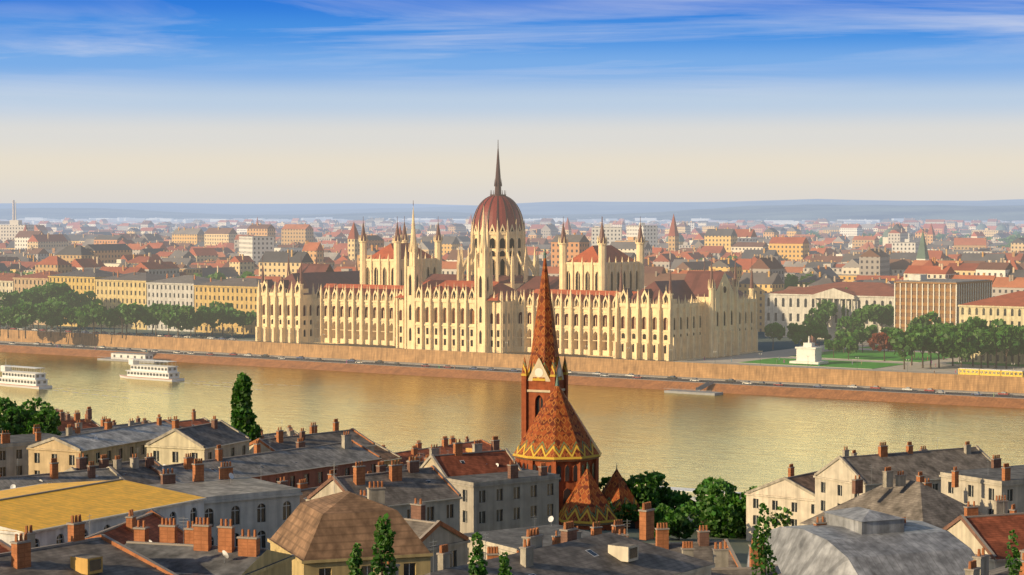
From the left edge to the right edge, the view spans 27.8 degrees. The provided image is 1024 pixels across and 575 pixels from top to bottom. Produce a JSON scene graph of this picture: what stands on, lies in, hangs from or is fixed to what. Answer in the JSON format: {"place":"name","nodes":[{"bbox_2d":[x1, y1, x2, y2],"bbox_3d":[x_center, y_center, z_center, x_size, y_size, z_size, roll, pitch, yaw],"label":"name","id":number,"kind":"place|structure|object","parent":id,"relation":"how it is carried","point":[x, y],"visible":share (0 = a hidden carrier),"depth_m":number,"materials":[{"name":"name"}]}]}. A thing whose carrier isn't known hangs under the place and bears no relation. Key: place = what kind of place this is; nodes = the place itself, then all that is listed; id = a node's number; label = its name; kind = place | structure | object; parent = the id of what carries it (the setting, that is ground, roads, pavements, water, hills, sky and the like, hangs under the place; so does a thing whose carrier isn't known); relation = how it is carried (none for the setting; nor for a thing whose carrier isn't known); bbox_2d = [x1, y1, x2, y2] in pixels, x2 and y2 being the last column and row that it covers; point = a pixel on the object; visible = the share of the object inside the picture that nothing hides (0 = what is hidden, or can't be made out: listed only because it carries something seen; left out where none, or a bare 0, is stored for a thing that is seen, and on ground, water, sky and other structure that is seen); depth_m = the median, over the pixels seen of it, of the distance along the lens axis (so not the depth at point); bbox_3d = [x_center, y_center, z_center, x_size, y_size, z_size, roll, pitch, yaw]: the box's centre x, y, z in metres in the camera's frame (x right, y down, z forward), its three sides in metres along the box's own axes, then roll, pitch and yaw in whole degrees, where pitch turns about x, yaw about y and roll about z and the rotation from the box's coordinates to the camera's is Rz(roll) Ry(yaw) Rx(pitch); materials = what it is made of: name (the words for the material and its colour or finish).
{"place":"outdoors","nodes":[
{"label":"outdoors","id":0,"kind":"place"},
{"bbox_2d":[0,352,1023,496],"bbox_3d":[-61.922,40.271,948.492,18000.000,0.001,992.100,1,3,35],"label":"river water","id":1,"kind":"structure","parent":0,"point":[743,442],"depth_m":765.48,"materials":[{"name":"beige liquid"}]},
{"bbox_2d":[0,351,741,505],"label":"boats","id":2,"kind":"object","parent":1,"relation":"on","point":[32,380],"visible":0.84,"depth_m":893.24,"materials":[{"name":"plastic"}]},
{"bbox_2d":[0,199,1023,566],"bbox_3d":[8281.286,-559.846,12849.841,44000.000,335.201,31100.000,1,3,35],"label":"ground","id":3,"kind":"structure","parent":0,"point":[838,209],"depth_m":12793.58,"materials":[{"name":"grey"}]},
{"bbox_2d":[255,148,762,360],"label":"parliament building","id":4,"kind":"structure","parent":3,"relation":"on","point":[405,294],"depth_m":987.20,"materials":[{"name":"stone"}]},
{"bbox_2d":[0,372,1021,574],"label":"trees","id":5,"kind":"object","parent":3,"relation":"on","point":[720,515],"visible":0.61,"depth_m":414.79,"materials":[{"name":"green plant"}]},
{"bbox_2d":[0,406,1023,574],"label":"houses","id":6,"kind":"structure","parent":3,"relation":"on","point":[87,495],"depth_m":249.91,"materials":[{"name":"grey stone"}]},
{"bbox_2d":[0,200,1023,331],"bbox_3d":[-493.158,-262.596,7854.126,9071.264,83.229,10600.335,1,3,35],"label":"distant city buildings","id":7,"kind":"structure","parent":3,"relation":"on","point":[774,252],"depth_m":1734.55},
{"bbox_2d":[0,329,1023,408],"bbox_3d":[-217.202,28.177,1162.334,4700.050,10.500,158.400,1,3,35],"label":"embankment","id":8,"kind":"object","parent":3,"relation":"on","point":[802,381],"visible":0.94,"depth_m":923.41,"materials":[{"name":"stone"}]},
{"bbox_2d":[0,267,1023,396],"bbox_3d":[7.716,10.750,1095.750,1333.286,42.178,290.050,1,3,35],"label":"pest front","id":9,"kind":"object","parent":8,"relation":"on","point":[955,301],"visible":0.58,"depth_m":1073.02,"materials":[{"name":"beige stone"}]},
{"bbox_2d":[0,281,1023,368],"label":"trees","id":10,"kind":"object","parent":3,"relation":"on","point":[52,304],"visible":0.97,"depth_m":1055.90,"materials":[{"name":"green plant"}]},
{"bbox_2d":[0,227,1023,288],"bbox_3d":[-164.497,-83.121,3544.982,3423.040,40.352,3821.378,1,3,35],"label":"city trees","id":11,"kind":"object","parent":3,"relation":"on","point":[792,279],"depth_m":1373.14,"materials":[{"name":"green plant"}]},
{"bbox_2d":[512,249,639,530],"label":"church","id":12,"kind":"structure","parent":3,"relation":"on","point":[556,437],"depth_m":430.64,"materials":[{"name":"tile"}]},
{"bbox_2d":[0,0,1023,204],"label":"sky","id":13,"kind":"structure","parent":0,"point":[102,101],"materials":[{"name":"blue"}]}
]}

